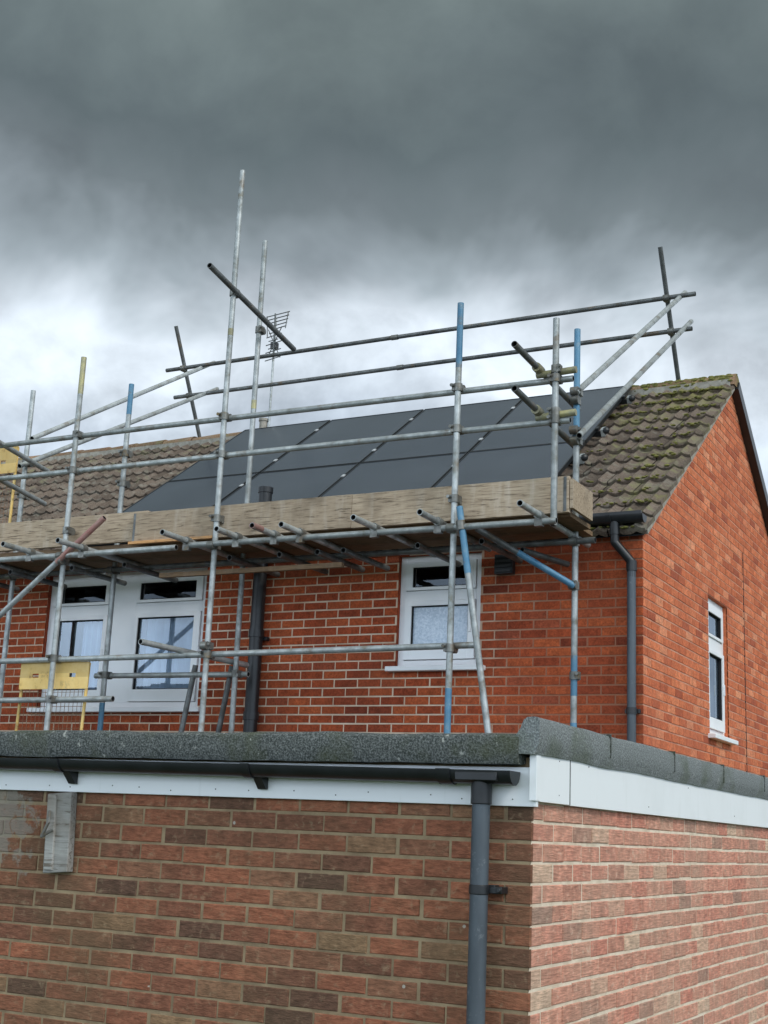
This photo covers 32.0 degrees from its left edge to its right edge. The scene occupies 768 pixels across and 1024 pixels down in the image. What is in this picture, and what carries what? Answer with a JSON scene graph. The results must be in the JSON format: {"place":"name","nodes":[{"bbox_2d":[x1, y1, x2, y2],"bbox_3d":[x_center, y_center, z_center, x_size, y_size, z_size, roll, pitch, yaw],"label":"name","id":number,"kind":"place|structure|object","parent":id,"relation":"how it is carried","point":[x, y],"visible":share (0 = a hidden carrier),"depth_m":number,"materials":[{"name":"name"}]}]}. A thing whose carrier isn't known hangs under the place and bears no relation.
{"place":"outdoors","nodes":[
{"label":"outdoors","id":0,"kind":"place"},
{"bbox_2d":[0,716,767,1023],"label":"brick garage","id":1,"kind":"structure","parent":0,"point":[535,870],"depth_m":5.53,"materials":[{"name":"brick"}]},
{"bbox_2d":[0,170,695,732],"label":"scaffolding","id":2,"kind":"object","parent":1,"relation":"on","point":[504,518],"visible":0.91,"depth_m":11.04,"materials":[{"name":"grey metal"}]},
{"bbox_2d":[0,446,18,522],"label":"yellow safety gate","id":3,"kind":"structure","parent":2,"relation":"attached to","point":[11,460],"depth_m":13.08,"materials":[{"name":"paint"}]},
{"bbox_2d":[15,661,90,730],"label":"yellow safety gate","id":4,"kind":"structure","parent":2,"relation":"attached to","point":[63,679],"depth_m":11.50,"materials":[{"name":"metal"}]},
{"bbox_2d":[0,0,767,493],"label":"sky","id":5,"kind":"structure","parent":0,"point":[404,162],"materials":[{"name":"grey"}]},
{"label":"ground","id":6,"kind":"structure","parent":0,"visible":0},
{"bbox_2d":[243,486,272,731],"bbox_3d":[-1.198,2.228,11.502,0.240,5.030,0.149,-5,-15,27],"label":"soil pipe","id":7,"kind":"object","parent":6,"relation":"on","point":[257,638],"visible":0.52,"depth_m":11.70,"materials":[{"name":"black plastic"}]},
{"bbox_2d":[0,535,643,743],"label":"front wall","id":8,"kind":"structure","parent":6,"relation":"on","point":[525,627],"depth_m":11.18,"materials":[{"name":"brick"}]},
{"bbox_2d":[56,622,83,689],"bbox_3d":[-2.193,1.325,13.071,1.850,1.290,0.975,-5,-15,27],"label":"window pane","id":9,"kind":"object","parent":8,"relation":"attached to","point":[71,639],"depth_m":13.32,"materials":[{"name":"clear glass"}]},
{"bbox_2d":[81,617,193,688],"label":"net curtains","id":10,"kind":"object","parent":9,"relation":"attached to","point":[177,632],"visible":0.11,"depth_m":12.51,"materials":[{"name":"white fabric"}]},
{"bbox_2d":[26,707,199,712],"bbox_3d":[-2.507,1.835,12.380,1.990,0.041,0.120,-5,-15,27],"label":"front window wide sill","id":11,"kind":"structure","parent":8,"relation":"attached to","point":[124,709],"depth_m":12.28,"materials":[{"name":"white plastic"}]},
{"bbox_2d":[40,567,207,707],"bbox_3d":[-2.445,1.201,12.598,1.866,1.286,0.105,-5,-15,27],"label":"front window wide","id":12,"kind":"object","parent":8,"relation":"attached to","point":[139,597],"visible":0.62,"depth_m":12.56,"materials":[{"name":"white plastic"}]},
{"bbox_2d":[385,665,485,671],"bbox_3d":[0.422,1.284,10.960,0.880,0.041,0.120,-5,-15,27],"label":"front window small sill","id":13,"kind":"structure","parent":8,"relation":"attached to","point":[427,668],"depth_m":10.93,"materials":[{"name":"white plastic"}]},
{"bbox_2d":[398,553,481,665],"bbox_3d":[0.476,0.820,11.138,0.756,0.936,0.105,-5,-15,27],"label":"front window","id":14,"kind":"structure","parent":8,"relation":"attached to","point":[424,600],"depth_m":11.15,"materials":[{"name":"white plastic"}]},
{"bbox_2d":[494,554,514,574],"bbox_3d":[0.978,0.425,10.858,0.160,0.160,0.075,-5,-15,27],"label":"wall vent","id":15,"kind":"object","parent":8,"relation":"attached to","point":[503,565],"depth_m":10.83,"materials":[{"name":"black plastic"}]},
{"bbox_2d":[610,521,640,742],"bbox_3d":[1.784,2.263,9.916,0.244,4.480,0.107,3,-13,0],"label":"house downpipe","id":16,"kind":"object","parent":6,"relation":"on","point":[631,710],"visible":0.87,"depth_m":10.21,"materials":[{"name":"grey plastic"}]},
{"bbox_2d":[642,395,767,777],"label":"gable wall","id":17,"kind":"structure","parent":6,"relation":"on","point":[705,538],"depth_m":12.23,"materials":[{"name":"brick"}]},
{"bbox_2d":[708,598,724,735],"bbox_3d":[3.022,1.438,12.318,0.105,1.246,0.726,-5,-15,27],"label":"side window","id":18,"kind":"structure","parent":17,"relation":"attached to","point":[716,677],"depth_m":12.41,"materials":[{"name":"white plastic"}]},
{"bbox_2d":[708,733,737,744],"bbox_3d":[3.058,2.064,12.134,0.120,0.041,0.850,-5,-15,27],"label":"side window sill","id":19,"kind":"structure","parent":17,"relation":"attached to","point":[721,738],"depth_m":12.00,"materials":[{"name":"white plastic"}]},
{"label":"rear walls","id":20,"kind":"object","parent":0,"visible":0},
{"bbox_2d":[3,395,696,607],"bbox_3d":[-1.405,0.197,15.820,11.060,2.228,6.304,-5,-15,27],"label":"roof underlay","id":21,"kind":"object","parent":20,"relation":"on","point":[621,535],"visible":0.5,"depth_m":11.55,"materials":[{"name":"black"}]},
{"bbox_2d":[259,418,267,427],"bbox_3d":[-1.461,-1.024,16.184,0.119,0.210,0.119,-5,-15,27],"label":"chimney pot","id":22,"kind":"object","parent":21,"relation":"on","point":[263,422],"visible":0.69,"depth_m":16.15,"materials":[{"name":"beige ceramic"}]},
{"bbox_2d":[265,311,289,426],"bbox_3d":[-1.315,-1.637,16.241,0.361,1.640,0.110,-9,-18,39],"label":"tv antenna","id":23,"kind":"object","parent":21,"relation":"on","point":[274,345],"visible":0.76,"depth_m":16.33,"materials":[{"name":"grey metal"}]},
{"bbox_2d":[1,379,731,463],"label":"ridge mortar","id":24,"kind":"object","parent":21,"relation":"on","point":[705,385],"visible":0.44,"depth_m":16.39,"materials":[{"name":"grey concrete"}]},
{"bbox_2d":[0,383,735,564],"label":"roof tiles front","id":25,"kind":"object","parent":21,"relation":"on","point":[684,449],"visible":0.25,"depth_m":13.02,"materials":[{"name":"brown tile"}]},
{"bbox_2d":[87,473,258,546],"bbox_3d":[-2.188,-0.032,13.628,1.180,1.028,1.433,-5,-15,27],"label":"solar panel","id":26,"kind":"object","parent":25,"relation":"on","point":[186,494],"visible":0.47,"depth_m":13.94,"materials":[{"name":"grey glass"}]},
{"bbox_2d":[169,420,330,480],"bbox_3d":[-1.489,-0.689,15.091,1.180,1.028,1.433,-5,-15,27],"label":"solar panel","id":27,"kind":"object","parent":25,"relation":"on","point":[282,435],"visible":0.84,"depth_m":15.07,"materials":[{"name":"black glass"}]},
{"bbox_2d":[221,463,358,505],"bbox_3d":[-1.123,-0.112,13.083,1.180,1.028,1.433,-5,-15,27],"label":"solar panel","id":28,"kind":"object","parent":25,"relation":"on","point":[314,482],"visible":0.47,"depth_m":13.41,"materials":[{"name":"grey glass"}]},
{"bbox_2d":[261,409,422,472],"bbox_3d":[-0.423,-0.770,14.545,1.180,1.028,1.433,-5,-15,27],"label":"solar panel","id":29,"kind":"object","parent":25,"relation":"on","point":[378,425],"visible":0.87,"depth_m":14.51,"materials":[{"name":"black glass"}]},
{"bbox_2d":[320,452,466,496],"bbox_3d":[-0.058,-0.197,12.535,1.180,1.028,1.433,-5,-15,27],"label":"solar panel","id":30,"kind":"object","parent":25,"relation":"on","point":[400,474],"visible":0.53,"depth_m":12.84,"materials":[{"name":"grey glass"}]},
{"bbox_2d":[361,398,521,462],"bbox_3d":[0.642,-0.853,13.999,1.180,1.028,1.433,-5,-15,27],"label":"solar panel","id":31,"kind":"object","parent":25,"relation":"on","point":[471,415],"visible":0.66,"depth_m":13.96,"materials":[{"name":"black glass"}]},
{"bbox_2d":[432,440,585,487],"bbox_3d":[1.006,-0.283,11.988,1.180,1.028,1.433,-5,-15,27],"label":"solar panel","id":32,"kind":"object","parent":25,"relation":"on","point":[508,464],"visible":0.53,"depth_m":12.29,"materials":[{"name":"black glass"}]},
{"bbox_2d":[470,386,631,451],"bbox_3d":[1.707,-0.937,13.452,1.180,1.028,1.433,-5,-15,27],"label":"solar panel","id":33,"kind":"object","parent":25,"relation":"on","point":[594,402],"visible":0.54,"depth_m":13.30,"materials":[{"name":"black glass"}]},
{"bbox_2d":[580,374,737,529],"bbox_3d":[2.193,-0.588,12.273,1.415,2.322,3.308,-5,-15,27],"label":"roof moss","id":34,"kind":"object","parent":25,"relation":"on","point":[645,386],"visible":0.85,"depth_m":13.06,"materials":[{"name":"green plant"}]},
{"bbox_2d":[1,374,738,461],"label":"ridge tiles","id":35,"kind":"object","parent":21,"relation":"on","point":[735,379],"visible":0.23,"depth_m":16.57,"materials":[{"name":"brown tile"}]},
{"bbox_2d":[239,395,634,486],"bbox_3d":[-0.208,-0.459,13.518,4.975,1.700,2.357,-5,-15,27],"label":"solar mounting rail","id":36,"kind":"object","parent":21,"relation":"on","point":[602,432],"visible":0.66,"depth_m":12.75,"materials":[{"name":"silver metal"}]},
{"bbox_2d":[579,510,644,533],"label":"eaves fascia","id":37,"kind":"structure","parent":21,"relation":"attached to","point":[617,513],"depth_m":10.50,"materials":[{"name":"black plastic"}]},
{"bbox_2d":[579,513,646,525],"bbox_3d":[-2.908,0.438,12.846,11.086,0.066,0.132,-5,-15,27],"label":"house gutter","id":38,"kind":"object","parent":37,"relation":"attached to","point":[622,518],"visible":0.19,"depth_m":10.37,"materials":[{"name":"black plastic"}]},
{"bbox_2d":[645,382,767,535],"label":"verge trim","id":39,"kind":"structure","parent":21,"relation":"attached to","point":[747,436],"depth_m":13.88,"materials":[{"name":"grey concrete"}]}
]}

